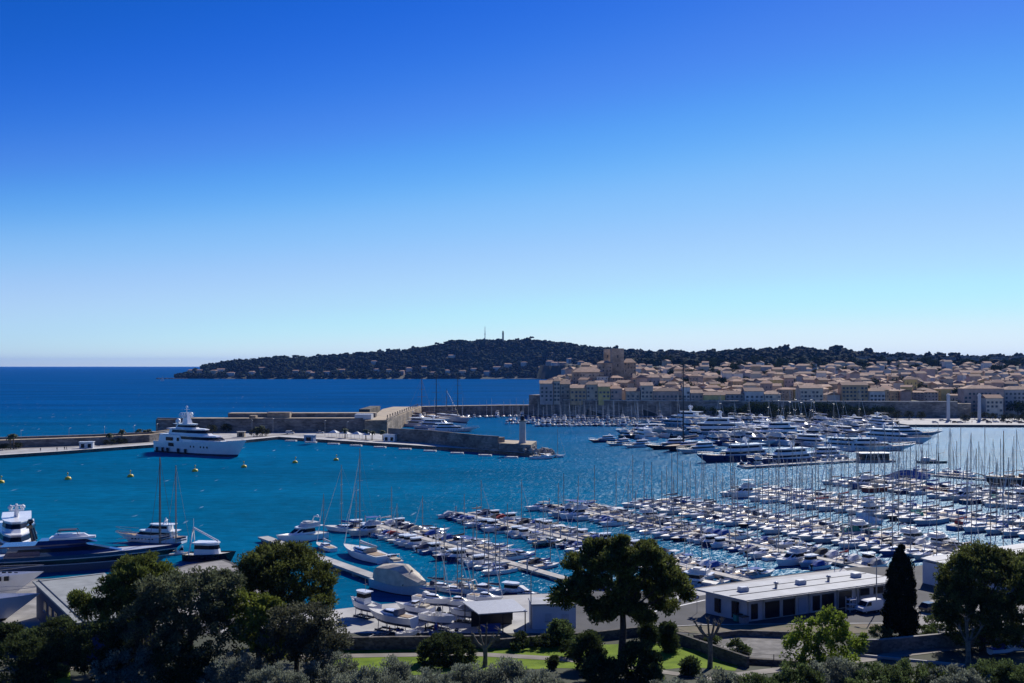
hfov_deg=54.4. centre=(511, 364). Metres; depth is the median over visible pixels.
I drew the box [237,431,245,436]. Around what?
guard house
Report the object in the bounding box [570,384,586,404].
waterfront house
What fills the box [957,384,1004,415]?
waterfront house
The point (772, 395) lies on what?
waterfront house
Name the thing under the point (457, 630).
boat trailer
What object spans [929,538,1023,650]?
pine tree
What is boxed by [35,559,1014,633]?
quay apron
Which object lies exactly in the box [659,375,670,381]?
house
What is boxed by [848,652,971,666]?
kerb wall
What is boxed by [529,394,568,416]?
building
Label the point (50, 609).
window
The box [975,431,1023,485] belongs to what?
wooden schooner
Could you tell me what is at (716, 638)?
garden shrub
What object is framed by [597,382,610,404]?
waterfront house
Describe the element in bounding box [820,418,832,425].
motor yacht
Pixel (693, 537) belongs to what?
motorboat
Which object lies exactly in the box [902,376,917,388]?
house
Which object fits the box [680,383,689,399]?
waterfront house
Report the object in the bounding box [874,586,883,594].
window
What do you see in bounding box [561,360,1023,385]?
town houses
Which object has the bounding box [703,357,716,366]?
tree
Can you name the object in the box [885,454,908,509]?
sailboat
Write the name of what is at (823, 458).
motorboat
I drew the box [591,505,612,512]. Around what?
motorboat
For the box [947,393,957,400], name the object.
house
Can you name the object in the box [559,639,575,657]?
garden shrub
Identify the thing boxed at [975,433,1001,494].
sailboat
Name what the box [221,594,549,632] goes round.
yard concrete
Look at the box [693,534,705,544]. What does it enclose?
motorboat
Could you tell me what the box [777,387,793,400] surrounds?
house
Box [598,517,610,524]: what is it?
motorboat
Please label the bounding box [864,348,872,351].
broad crowned tree
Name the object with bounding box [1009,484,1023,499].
motorboat
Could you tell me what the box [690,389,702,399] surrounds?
waterfront house
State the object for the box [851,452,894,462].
floating pavilion
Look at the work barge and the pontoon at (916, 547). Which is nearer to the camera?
the pontoon at (916, 547)
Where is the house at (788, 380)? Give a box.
[779,374,793,386]
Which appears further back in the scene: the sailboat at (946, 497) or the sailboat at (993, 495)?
the sailboat at (946, 497)
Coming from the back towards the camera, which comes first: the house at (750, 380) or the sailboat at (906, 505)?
the house at (750, 380)
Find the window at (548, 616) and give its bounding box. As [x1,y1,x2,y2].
[544,613,551,621]
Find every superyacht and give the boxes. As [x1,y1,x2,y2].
[0,504,36,552]
[153,406,245,456]
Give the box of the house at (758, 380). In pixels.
[754,378,768,382]
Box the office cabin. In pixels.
[79,441,94,448]
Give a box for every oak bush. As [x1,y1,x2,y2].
[0,619,24,641]
[0,628,63,682]
[15,625,57,640]
[32,614,91,661]
[60,619,136,682]
[89,642,167,682]
[139,637,220,682]
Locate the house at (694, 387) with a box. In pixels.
[690,385,699,389]
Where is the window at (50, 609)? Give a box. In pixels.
[48,606,51,618]
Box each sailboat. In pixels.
[316,494,337,551]
[324,465,358,532]
[344,487,361,526]
[381,487,392,522]
[387,506,407,542]
[412,496,433,533]
[412,527,451,605]
[424,525,458,590]
[439,542,468,593]
[444,537,475,606]
[446,494,469,543]
[449,523,476,586]
[465,505,490,548]
[467,532,502,600]
[468,482,488,514]
[474,522,494,569]
[481,514,517,575]
[486,543,501,588]
[489,503,519,555]
[505,480,530,523]
[518,519,545,564]
[527,500,552,542]
[533,523,559,569]
[540,483,568,531]
[548,428,565,457]
[548,473,564,515]
[564,496,588,553]
[569,476,579,502]
[572,405,577,425]
[583,465,596,509]
[586,402,590,423]
[601,477,617,513]
[603,516,609,538]
[605,404,610,426]
[615,484,634,515]
[621,458,647,506]
[627,491,646,530]
[634,463,652,507]
[639,495,661,534]
[641,462,668,508]
[654,475,670,510]
[657,447,689,501]
[657,466,675,509]
[658,459,693,514]
[660,487,690,539]
[664,476,689,525]
[669,461,691,502]
[671,491,692,541]
[675,524,692,559]
[678,464,699,505]
[679,469,698,517]
[679,478,694,513]
[683,458,711,507]
[686,527,710,565]
[691,495,714,532]
[694,464,719,507]
[697,473,721,520]
[699,462,725,509]
[705,474,732,522]
[715,480,741,524]
[719,440,743,496]
[721,463,751,513]
[722,467,755,525]
[727,509,744,551]
[729,527,756,576]
[730,479,745,514]
[736,460,766,514]
[737,444,745,467]
[738,475,766,527]
[744,502,759,543]
[745,439,752,465]
[745,466,771,516]
[749,445,780,501]
[749,480,775,529]
[753,444,777,490]
[759,472,780,518]
[759,480,784,530]
[760,441,789,493]
[760,452,786,502]
[760,493,788,547]
[762,471,795,533]
[762,512,785,560]
[766,463,796,520]
[772,436,803,494]
[779,463,797,503]
[779,486,797,520]
[781,479,804,535]
[783,448,811,495]
[786,463,817,524]
[787,472,820,538]
[788,457,805,504]
[792,442,821,507]
[794,444,821,496]
[796,462,829,527]
[798,468,830,540]
[801,438,833,509]
[805,437,836,498]
[809,467,841,529]
[812,475,847,543]
[814,433,820,461]
[816,448,850,510]
[819,459,839,500]
[821,436,843,484]
[822,481,846,529]
[828,436,859,502]
[831,443,850,485]
[831,486,855,544]
[832,513,856,560]
[833,456,862,512]
[834,488,852,532]
[834,525,855,568]
[835,436,842,459]
[838,474,873,548]
[842,443,862,486]
[843,451,862,503]
[846,452,868,514]
[850,423,882,480]
[852,436,885,504]
[857,487,884,537]
[858,494,884,549]
[860,436,881,486]
[861,424,897,492]
[870,470,902,539]
[871,440,886,479]
[871,492,895,551]
[873,451,891,506]
[874,459,899,517]
[876,421,902,483]
[879,482,914,555]
[883,495,902,541]
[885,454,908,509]
[887,422,915,483]
[887,451,904,491]
[887,453,914,520]
[894,443,914,493]
[897,430,925,485]
[897,445,930,522]
[897,452,920,510]
[905,494,924,557]
[908,447,928,487]
[908,450,931,494]
[913,445,941,511]
[913,451,949,524]
[915,429,949,489]
[919,432,934,473]
[920,459,948,513]
[922,487,952,560]
[927,444,947,498]
[929,428,961,491]
[933,450,964,516]
[937,428,955,474]
[939,449,959,499]
[946,460,975,530]
[947,441,965,492]
[948,452,977,517]
[949,427,965,475]
[953,491,980,550]
[954,511,966,548]
[958,447,988,504]
[959,435,975,476]
[959,438,982,489]
[962,448,999,532]
[967,462,989,519]
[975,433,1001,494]
[980,462,1007,522]
[981,453,1001,504]
[983,439,1009,496]
[984,449,1013,507]
[984,481,996,546]
[985,465,1014,534]
[992,494,1011,545]
[998,430,1023,498]
[998,457,1023,524]
[1002,447,1023,508]
[1002,462,1023,536]
[1014,471,1023,524]
[1017,474,1023,510]
[1018,502,1023,538]
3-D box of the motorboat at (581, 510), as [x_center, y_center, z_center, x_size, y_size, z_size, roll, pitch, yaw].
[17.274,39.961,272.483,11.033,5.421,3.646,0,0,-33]
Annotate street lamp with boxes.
[530,568,537,627]
[865,553,876,611]
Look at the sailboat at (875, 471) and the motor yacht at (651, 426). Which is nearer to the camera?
the sailboat at (875, 471)
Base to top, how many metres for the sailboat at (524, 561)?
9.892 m
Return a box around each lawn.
[49,672,70,682]
[335,643,737,674]
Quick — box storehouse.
[920,543,1023,588]
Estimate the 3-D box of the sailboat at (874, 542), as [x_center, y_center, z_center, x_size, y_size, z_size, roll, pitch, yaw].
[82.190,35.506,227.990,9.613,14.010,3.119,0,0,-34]
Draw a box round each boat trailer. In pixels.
[371,626,392,635]
[416,629,439,635]
[438,623,463,633]
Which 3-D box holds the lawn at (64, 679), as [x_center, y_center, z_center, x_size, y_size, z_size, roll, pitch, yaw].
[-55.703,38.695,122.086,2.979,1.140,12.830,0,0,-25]
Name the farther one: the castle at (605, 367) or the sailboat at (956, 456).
the castle at (605, 367)
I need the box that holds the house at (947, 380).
[939,376,953,386]
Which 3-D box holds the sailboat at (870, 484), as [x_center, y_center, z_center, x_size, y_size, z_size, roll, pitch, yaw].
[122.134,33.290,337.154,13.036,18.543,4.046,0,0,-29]
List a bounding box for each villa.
[504,363,511,367]
[546,360,553,365]
[557,362,565,365]
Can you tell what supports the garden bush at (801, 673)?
on the ground at (569, 675)
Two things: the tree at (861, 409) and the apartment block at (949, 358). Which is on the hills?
the apartment block at (949, 358)
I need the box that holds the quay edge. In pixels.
[0,436,550,454]
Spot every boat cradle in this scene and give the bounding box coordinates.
[353,607,373,618]
[374,620,405,633]
[426,623,449,630]
[454,615,470,623]
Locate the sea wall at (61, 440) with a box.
[0,429,169,447]
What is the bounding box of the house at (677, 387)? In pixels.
[670,384,680,389]
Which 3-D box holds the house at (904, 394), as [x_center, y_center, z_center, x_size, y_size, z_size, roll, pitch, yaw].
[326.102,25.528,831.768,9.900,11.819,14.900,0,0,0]
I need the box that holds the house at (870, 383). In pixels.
[862,380,873,385]
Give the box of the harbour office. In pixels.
[696,570,887,621]
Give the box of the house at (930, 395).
[924,389,937,400]
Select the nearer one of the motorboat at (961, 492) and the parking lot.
the parking lot
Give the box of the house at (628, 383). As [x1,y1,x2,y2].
[615,379,634,387]
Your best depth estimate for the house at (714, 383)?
883.83 m
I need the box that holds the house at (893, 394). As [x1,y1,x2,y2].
[889,389,897,400]
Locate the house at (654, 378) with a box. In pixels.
[646,373,659,385]
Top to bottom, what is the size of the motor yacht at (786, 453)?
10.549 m
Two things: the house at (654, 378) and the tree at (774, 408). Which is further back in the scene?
the house at (654, 378)
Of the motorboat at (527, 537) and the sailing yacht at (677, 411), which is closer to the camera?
the motorboat at (527, 537)
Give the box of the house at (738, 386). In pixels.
[732,385,742,389]
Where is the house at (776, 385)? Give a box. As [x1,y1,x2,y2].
[772,383,781,389]
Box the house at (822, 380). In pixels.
[814,377,827,383]
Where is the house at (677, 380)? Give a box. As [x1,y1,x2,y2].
[671,378,682,383]
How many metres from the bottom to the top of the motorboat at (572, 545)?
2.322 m
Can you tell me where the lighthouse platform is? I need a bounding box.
[499,440,536,451]
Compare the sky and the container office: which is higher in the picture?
the sky
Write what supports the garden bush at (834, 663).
on the ground at (569, 675)
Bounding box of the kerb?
[679,623,828,625]
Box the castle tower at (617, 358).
[610,348,623,379]
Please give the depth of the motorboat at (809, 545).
223.54 m
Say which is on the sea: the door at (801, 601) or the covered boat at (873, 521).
the covered boat at (873, 521)
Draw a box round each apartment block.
[940,357,955,359]
[964,357,978,360]
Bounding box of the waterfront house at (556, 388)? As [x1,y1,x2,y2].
[553,377,559,404]
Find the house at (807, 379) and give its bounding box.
[801,377,818,383]
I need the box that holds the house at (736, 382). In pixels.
[729,379,743,386]
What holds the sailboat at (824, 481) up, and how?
on the sea
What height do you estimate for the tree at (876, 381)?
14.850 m
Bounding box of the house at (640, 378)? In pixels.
[636,374,647,387]
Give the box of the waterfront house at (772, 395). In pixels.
[764,390,780,400]
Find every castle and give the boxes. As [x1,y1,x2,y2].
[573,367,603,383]
[597,360,611,376]
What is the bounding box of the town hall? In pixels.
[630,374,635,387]
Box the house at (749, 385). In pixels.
[743,383,755,387]
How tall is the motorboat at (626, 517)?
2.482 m
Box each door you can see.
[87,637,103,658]
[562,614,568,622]
[731,601,738,617]
[751,603,757,619]
[798,597,805,612]
[813,595,819,610]
[839,590,851,607]
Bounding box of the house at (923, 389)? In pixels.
[913,387,932,391]
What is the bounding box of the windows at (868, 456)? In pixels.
[859,455,886,457]
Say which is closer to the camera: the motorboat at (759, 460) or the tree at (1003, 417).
the motorboat at (759, 460)
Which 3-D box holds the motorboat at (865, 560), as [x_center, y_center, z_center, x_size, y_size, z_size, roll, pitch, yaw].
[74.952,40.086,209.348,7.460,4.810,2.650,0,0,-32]
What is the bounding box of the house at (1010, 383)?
[1005,380,1018,386]
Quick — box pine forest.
[174,337,1023,378]
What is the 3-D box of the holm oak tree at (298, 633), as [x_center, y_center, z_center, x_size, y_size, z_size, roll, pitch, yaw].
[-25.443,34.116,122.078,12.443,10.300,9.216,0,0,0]
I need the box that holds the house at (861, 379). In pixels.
[855,377,870,381]
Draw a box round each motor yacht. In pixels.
[0,519,181,572]
[0,564,43,592]
[0,586,39,621]
[115,518,186,543]
[276,514,328,542]
[368,563,426,595]
[405,414,451,426]
[414,415,466,428]
[428,420,478,431]
[589,433,618,442]
[606,436,632,445]
[616,419,658,434]
[618,427,634,438]
[622,437,653,447]
[630,425,658,439]
[638,405,708,428]
[645,435,685,449]
[652,410,746,437]
[654,424,670,437]
[670,429,681,437]
[676,439,720,452]
[681,417,693,429]
[687,425,703,438]
[692,427,705,438]
[697,437,770,461]
[705,430,722,445]
[718,430,735,441]
[726,415,804,438]
[727,427,749,442]
[728,412,736,421]
[737,413,752,422]
[737,427,758,439]
[738,427,776,445]
[744,413,754,420]
[745,418,770,427]
[746,425,755,431]
[746,441,819,463]
[749,424,761,430]
[754,414,770,420]
[754,430,768,440]
[766,429,774,439]
[768,429,795,445]
[787,431,803,441]
[788,417,821,427]
[791,431,827,446]
[795,425,806,433]
[806,424,825,438]
[808,443,847,458]
[810,412,821,422]
[815,413,829,420]
[817,433,887,451]
[819,419,837,427]
[819,424,829,432]
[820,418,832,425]
[825,425,844,436]
[834,422,869,437]
[834,426,856,437]
[837,418,852,427]
[837,434,915,450]
[849,414,866,422]
[849,420,860,429]
[853,419,878,427]
[856,423,931,443]
[857,424,869,432]
[864,423,875,429]
[865,412,897,428]
[878,412,898,423]
[885,419,901,425]
[888,422,942,436]
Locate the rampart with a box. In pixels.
[563,399,970,417]
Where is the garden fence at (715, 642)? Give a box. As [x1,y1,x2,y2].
[677,628,745,652]
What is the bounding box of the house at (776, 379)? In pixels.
[767,376,782,387]
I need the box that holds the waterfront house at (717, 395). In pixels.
[702,391,724,400]
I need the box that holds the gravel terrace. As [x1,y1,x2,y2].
[716,636,839,659]
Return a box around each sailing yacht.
[149,457,174,552]
[165,465,189,555]
[344,448,388,563]
[412,378,428,416]
[422,370,449,421]
[426,390,460,417]
[447,373,471,422]
[631,409,638,438]
[652,400,664,433]
[665,362,703,450]
[671,391,682,429]
[712,399,733,446]
[729,400,740,443]
[766,397,771,420]
[772,390,784,421]
[787,388,801,418]
[808,392,818,425]
[820,395,843,434]
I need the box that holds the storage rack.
[846,596,856,611]
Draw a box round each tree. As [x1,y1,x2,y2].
[5,434,12,448]
[8,434,18,448]
[66,549,183,643]
[109,565,251,672]
[118,429,126,435]
[195,649,272,682]
[212,586,286,669]
[231,539,341,626]
[239,660,309,682]
[251,600,354,677]
[300,649,358,682]
[333,663,402,682]
[379,430,385,440]
[379,653,413,681]
[400,666,460,682]
[449,660,498,682]
[471,623,500,666]
[479,656,528,682]
[513,668,566,682]
[543,532,696,659]
[659,355,672,361]
[687,405,701,412]
[691,616,723,667]
[696,406,707,413]
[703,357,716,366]
[706,406,718,415]
[715,376,727,382]
[718,406,729,416]
[724,363,739,369]
[724,405,739,415]
[735,360,747,364]
[737,406,747,415]
[739,401,757,414]
[748,354,764,362]
[748,401,771,415]
[759,401,780,419]
[766,410,776,420]
[773,361,786,365]
[778,344,789,349]
[778,603,869,668]
[779,405,793,419]
[779,412,788,417]
[790,403,806,413]
[795,346,813,348]
[797,357,806,363]
[799,403,812,415]
[803,412,811,418]
[805,400,825,413]
[811,356,820,363]
[814,401,835,415]
[817,362,827,367]
[825,403,841,411]
[826,411,837,418]
[829,345,846,349]
[832,401,852,417]
[840,411,851,417]
[844,405,858,414]
[852,405,867,415]
[854,412,862,416]
[855,360,865,366]
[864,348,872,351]
[864,406,873,417]
[871,378,882,384]
[872,404,884,414]
[875,354,887,361]
[880,405,896,415]
[880,542,920,637]
[891,410,902,419]
[904,411,913,418]
[915,411,926,418]
[917,382,927,387]
[918,355,933,363]
[926,359,939,366]
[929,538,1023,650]
[934,352,945,355]
[948,352,960,355]
[954,613,982,667]
[959,414,970,420]
[981,412,989,418]
[988,413,997,418]
[989,363,1003,370]
[998,414,1008,421]
[1006,400,1023,415]
[1006,413,1016,420]
[1007,360,1018,365]
[1015,414,1023,420]
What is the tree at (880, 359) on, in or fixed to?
on the hills
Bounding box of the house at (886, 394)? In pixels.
[873,386,888,400]
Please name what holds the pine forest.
on the hills
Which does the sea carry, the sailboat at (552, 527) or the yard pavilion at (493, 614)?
the sailboat at (552, 527)
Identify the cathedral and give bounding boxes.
[624,358,636,379]
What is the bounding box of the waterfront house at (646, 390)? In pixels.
[639,381,653,399]
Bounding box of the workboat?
[182,518,235,561]
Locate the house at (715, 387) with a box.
[704,384,721,389]
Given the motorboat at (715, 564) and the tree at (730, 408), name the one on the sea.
the motorboat at (715, 564)
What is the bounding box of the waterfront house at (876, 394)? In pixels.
[868,387,884,400]
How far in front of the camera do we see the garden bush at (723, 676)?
113.47 m
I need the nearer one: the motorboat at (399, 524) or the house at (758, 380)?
the motorboat at (399, 524)
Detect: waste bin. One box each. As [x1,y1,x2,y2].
[733,613,742,621]
[739,615,748,623]
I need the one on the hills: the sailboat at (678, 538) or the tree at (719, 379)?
the tree at (719, 379)
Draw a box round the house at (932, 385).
[928,381,941,388]
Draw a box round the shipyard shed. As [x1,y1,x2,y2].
[32,573,153,659]
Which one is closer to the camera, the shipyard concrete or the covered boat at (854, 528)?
the shipyard concrete
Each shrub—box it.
[2,443,10,448]
[11,442,20,447]
[54,663,70,677]
[207,424,217,433]
[220,423,231,432]
[249,428,259,435]
[255,428,264,435]
[509,641,521,651]
[512,630,533,647]
[531,632,558,647]
[545,654,559,669]
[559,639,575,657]
[702,633,721,644]
[726,637,744,653]
[738,644,752,655]
[868,624,892,638]
[917,622,937,634]
[922,614,944,628]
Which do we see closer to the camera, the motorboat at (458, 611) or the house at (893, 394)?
the motorboat at (458, 611)
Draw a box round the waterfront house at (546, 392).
[539,380,553,404]
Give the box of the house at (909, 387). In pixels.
[900,384,912,398]
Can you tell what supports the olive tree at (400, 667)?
on the ground at (569, 675)
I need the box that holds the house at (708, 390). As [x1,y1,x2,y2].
[702,388,715,391]
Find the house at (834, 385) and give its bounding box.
[827,381,838,389]
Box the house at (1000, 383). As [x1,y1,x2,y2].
[991,379,1004,387]
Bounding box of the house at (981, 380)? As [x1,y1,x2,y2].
[977,378,989,383]
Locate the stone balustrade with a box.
[387,404,417,417]
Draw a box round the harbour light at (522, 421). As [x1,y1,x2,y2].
[518,416,526,442]
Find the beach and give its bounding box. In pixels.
[498,378,535,378]
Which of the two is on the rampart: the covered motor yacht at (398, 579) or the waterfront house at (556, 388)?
the waterfront house at (556, 388)
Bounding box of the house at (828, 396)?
[823,391,839,400]
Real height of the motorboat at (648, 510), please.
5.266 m
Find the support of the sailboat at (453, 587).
on the sea
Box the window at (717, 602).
[714,598,720,612]
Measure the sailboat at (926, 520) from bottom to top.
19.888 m
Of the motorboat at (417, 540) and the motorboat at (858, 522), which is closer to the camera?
the motorboat at (417, 540)
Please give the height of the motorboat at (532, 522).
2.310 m
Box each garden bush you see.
[640,662,665,682]
[649,676,687,682]
[677,655,701,676]
[695,666,741,682]
[737,672,785,682]
[772,661,825,682]
[806,656,869,682]
[841,661,911,682]
[884,657,948,682]
[917,662,990,682]
[966,657,1023,682]
[999,663,1023,682]
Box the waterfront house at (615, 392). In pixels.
[610,384,622,399]
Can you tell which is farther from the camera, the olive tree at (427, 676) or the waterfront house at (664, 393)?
the waterfront house at (664, 393)
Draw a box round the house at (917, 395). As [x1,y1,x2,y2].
[912,390,924,400]
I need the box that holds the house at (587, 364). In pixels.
[581,362,589,366]
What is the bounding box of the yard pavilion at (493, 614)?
[462,599,526,632]
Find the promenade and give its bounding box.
[677,569,846,598]
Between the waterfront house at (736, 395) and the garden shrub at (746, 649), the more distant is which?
the waterfront house at (736, 395)
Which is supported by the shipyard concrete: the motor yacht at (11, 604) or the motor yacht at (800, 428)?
the motor yacht at (11, 604)
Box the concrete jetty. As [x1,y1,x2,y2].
[258,536,372,581]
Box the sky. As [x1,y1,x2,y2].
[0,0,1023,366]
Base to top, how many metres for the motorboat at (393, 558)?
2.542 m
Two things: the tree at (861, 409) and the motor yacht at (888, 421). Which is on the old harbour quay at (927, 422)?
the tree at (861, 409)
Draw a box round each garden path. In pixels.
[301,652,750,680]
[697,639,1022,680]
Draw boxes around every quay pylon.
[945,393,951,420]
[976,393,982,420]
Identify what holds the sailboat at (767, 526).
on the sea
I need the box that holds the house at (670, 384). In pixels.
[665,381,678,387]
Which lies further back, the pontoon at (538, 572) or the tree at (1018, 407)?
the tree at (1018, 407)
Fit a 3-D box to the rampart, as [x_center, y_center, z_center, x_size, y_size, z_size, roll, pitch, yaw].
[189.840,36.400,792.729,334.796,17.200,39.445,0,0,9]
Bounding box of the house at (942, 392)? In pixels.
[933,386,950,400]
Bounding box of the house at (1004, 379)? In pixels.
[1001,377,1017,381]
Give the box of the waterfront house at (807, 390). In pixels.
[795,384,822,400]
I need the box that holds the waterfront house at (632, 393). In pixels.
[624,387,639,399]
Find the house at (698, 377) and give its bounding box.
[689,373,702,382]
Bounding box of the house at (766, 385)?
[760,381,772,391]
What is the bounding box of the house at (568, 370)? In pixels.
[565,366,574,374]
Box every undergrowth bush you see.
[542,618,575,645]
[567,629,607,670]
[579,653,628,682]
[617,637,664,681]
[636,624,657,643]
[656,619,682,653]
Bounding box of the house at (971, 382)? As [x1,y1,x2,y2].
[966,380,979,385]
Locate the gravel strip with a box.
[675,624,893,633]
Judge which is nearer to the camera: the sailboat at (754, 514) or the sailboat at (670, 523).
the sailboat at (670, 523)
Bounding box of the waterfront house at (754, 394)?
[741,387,763,400]
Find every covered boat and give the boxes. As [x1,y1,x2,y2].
[841,525,879,532]
[849,516,883,525]
[883,470,930,479]
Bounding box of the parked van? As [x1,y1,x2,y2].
[854,597,883,613]
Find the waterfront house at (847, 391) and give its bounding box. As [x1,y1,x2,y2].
[837,381,867,400]
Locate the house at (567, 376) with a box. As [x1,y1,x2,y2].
[565,374,571,378]
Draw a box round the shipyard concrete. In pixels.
[1,560,258,628]
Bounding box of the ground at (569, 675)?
[0,634,1023,682]
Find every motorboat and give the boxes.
[347,516,387,536]
[351,519,362,525]
[351,579,381,612]
[369,527,383,536]
[369,608,418,628]
[373,530,388,537]
[377,530,399,539]
[382,519,394,525]
[383,532,398,541]
[386,554,403,563]
[387,517,409,526]
[390,521,413,527]
[392,530,408,544]
[395,629,417,635]
[396,598,434,613]
[397,530,422,546]
[400,523,421,530]
[404,533,423,548]
[406,525,427,532]
[412,541,428,549]
[415,526,449,535]
[415,542,428,552]
[418,606,453,624]
[419,542,446,554]
[422,529,446,536]
[427,532,449,538]
[431,547,466,559]
[432,545,452,553]
[437,511,455,518]
[439,534,458,541]
[445,547,472,561]
[446,513,467,520]
[449,604,472,617]
[452,515,463,521]
[452,535,470,544]
[456,515,477,522]
[457,579,506,595]
[458,537,489,547]
[458,552,474,562]
[461,516,480,524]
[465,518,481,527]
[465,550,493,567]
[471,541,504,550]
[475,518,492,528]
[477,510,490,516]
[478,543,513,553]
[481,519,498,526]
[481,521,511,532]
[483,509,503,517]
[483,562,508,569]
[493,514,504,520]
[494,525,511,533]
[496,550,514,557]
[500,512,519,521]
[501,549,536,560]
[501,576,521,594]
[506,522,523,535]
[511,527,532,538]
[513,518,532,524]
[516,519,530,525]
[516,585,538,594]
[522,529,542,538]
[523,520,534,526]
[524,501,549,510]
[525,531,546,539]
[525,557,549,566]
[527,515,544,527]
[529,453,555,458]
[531,417,535,423]
[532,536,565,547]
[533,514,556,529]
[539,504,557,511]
[540,418,545,426]
[546,417,551,426]
[548,524,578,532]
[551,499,578,517]
[552,539,565,547]
[554,526,586,535]
[558,540,575,548]
[559,500,593,519]
[564,541,582,548]
[565,529,576,536]
[570,528,588,538]
[573,511,594,520]
[578,531,599,539]
[582,500,600,504]
[586,504,602,510]
[588,514,601,521]
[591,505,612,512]
[593,515,611,522]
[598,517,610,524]
[598,532,610,537]
[599,516,627,526]
[606,507,634,515]
[620,417,626,426]
[621,511,633,518]
[624,522,642,528]
[627,513,641,519]
[630,536,638,546]
[633,505,666,520]
[636,523,656,531]
[642,514,672,522]
[651,515,679,525]
[651,526,676,537]
[669,520,697,527]
[669,549,683,557]
[678,523,694,529]
[678,553,699,563]
[679,563,688,572]
[684,563,720,585]
[685,524,699,530]
[686,533,702,542]
[689,507,718,518]
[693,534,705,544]
[694,581,704,587]
[695,559,710,566]
[700,527,725,546]
[702,527,713,533]
[702,560,728,569]
[704,575,714,579]
[707,529,720,533]
[710,533,731,547]
[712,563,733,571]
[714,502,732,511]
[715,576,730,583]
[717,529,733,536]
[721,564,742,573]
[723,529,753,539]
[723,540,741,549]
[730,479,760,497]
[738,544,757,553]
[740,567,774,578]
[743,546,758,556]
[748,545,780,558]
[753,453,763,464]
[754,536,774,544]
[775,536,806,548]
[776,541,809,566]
[798,543,821,548]
[799,549,825,567]
[804,546,818,553]
[809,560,831,569]
[814,547,829,556]
[821,451,828,460]
[822,549,844,558]
[842,553,861,561]
[849,517,877,535]
[850,471,878,488]
[854,544,879,565]
[856,497,883,516]
[866,558,887,566]
[894,523,928,544]
[911,538,929,546]
[912,545,941,560]
[922,528,956,548]
[937,539,968,551]
[951,482,981,501]
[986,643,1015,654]
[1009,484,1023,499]
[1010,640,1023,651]
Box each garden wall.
[249,635,499,649]
[500,626,639,647]
[655,625,748,667]
[693,630,791,639]
[749,657,824,666]
[848,633,1023,652]
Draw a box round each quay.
[0,432,554,458]
[542,415,1023,426]
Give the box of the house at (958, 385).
[953,383,964,390]
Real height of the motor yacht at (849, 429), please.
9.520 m
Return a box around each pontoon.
[365,515,564,580]
[455,506,750,580]
[549,498,868,566]
[646,495,951,552]
[741,484,1011,525]
[742,459,855,468]
[841,474,1015,500]
[900,467,985,480]
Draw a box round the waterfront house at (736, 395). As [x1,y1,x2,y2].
[723,390,743,400]
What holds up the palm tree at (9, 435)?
on the quay at (26, 452)
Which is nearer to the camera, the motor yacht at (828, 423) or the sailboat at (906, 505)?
the sailboat at (906, 505)
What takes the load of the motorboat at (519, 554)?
on the sea
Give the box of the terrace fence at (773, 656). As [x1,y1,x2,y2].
[749,652,849,659]
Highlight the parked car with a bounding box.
[918,601,934,612]
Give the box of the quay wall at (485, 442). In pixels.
[388,428,504,449]
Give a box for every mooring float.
[398,447,411,449]
[423,449,436,451]
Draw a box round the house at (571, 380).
[562,378,573,384]
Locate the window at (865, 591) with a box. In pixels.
[859,588,869,595]
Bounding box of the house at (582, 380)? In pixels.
[578,377,592,384]
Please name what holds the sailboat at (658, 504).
on the sea
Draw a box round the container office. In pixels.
[383,434,396,441]
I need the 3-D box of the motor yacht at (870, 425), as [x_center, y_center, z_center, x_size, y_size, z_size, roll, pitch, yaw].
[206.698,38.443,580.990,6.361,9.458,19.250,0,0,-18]
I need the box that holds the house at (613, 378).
[608,375,622,381]
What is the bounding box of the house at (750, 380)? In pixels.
[746,379,754,382]
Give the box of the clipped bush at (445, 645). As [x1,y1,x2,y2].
[416,630,478,666]
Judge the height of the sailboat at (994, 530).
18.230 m
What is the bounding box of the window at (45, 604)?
[43,601,46,612]
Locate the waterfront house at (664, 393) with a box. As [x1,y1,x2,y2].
[653,387,681,399]
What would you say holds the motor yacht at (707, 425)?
on the sea
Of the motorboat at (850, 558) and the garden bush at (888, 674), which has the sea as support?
the motorboat at (850, 558)
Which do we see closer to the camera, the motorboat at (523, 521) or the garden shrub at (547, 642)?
the garden shrub at (547, 642)
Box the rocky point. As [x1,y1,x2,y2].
[156,378,187,378]
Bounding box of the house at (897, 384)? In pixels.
[893,379,903,388]
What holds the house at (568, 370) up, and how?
on the hills
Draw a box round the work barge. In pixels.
[917,452,947,463]
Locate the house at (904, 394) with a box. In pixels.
[897,388,910,400]
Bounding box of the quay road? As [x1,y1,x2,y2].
[1,434,418,448]
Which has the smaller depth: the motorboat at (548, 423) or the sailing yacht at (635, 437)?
the sailing yacht at (635, 437)
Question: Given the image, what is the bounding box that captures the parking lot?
[881,592,1023,631]
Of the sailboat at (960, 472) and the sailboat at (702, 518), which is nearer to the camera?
the sailboat at (702, 518)
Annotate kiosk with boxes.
[304,434,315,441]
[528,597,575,628]
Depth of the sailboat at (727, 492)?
319.78 m
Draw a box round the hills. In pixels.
[188,347,1018,416]
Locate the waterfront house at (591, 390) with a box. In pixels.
[585,381,597,399]
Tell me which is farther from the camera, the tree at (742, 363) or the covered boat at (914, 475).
the tree at (742, 363)
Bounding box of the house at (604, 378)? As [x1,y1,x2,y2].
[597,374,607,381]
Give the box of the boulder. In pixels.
[533,449,539,454]
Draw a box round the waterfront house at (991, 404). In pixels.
[981,394,1002,416]
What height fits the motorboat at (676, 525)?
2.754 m
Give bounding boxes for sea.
[0,367,1023,608]
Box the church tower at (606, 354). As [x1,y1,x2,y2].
[603,349,609,361]
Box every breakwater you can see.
[156,406,420,433]
[420,405,532,416]
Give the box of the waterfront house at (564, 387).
[560,380,570,400]
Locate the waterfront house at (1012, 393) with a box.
[1004,385,1023,415]
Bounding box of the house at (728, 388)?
[722,386,735,390]
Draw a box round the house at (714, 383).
[708,381,720,385]

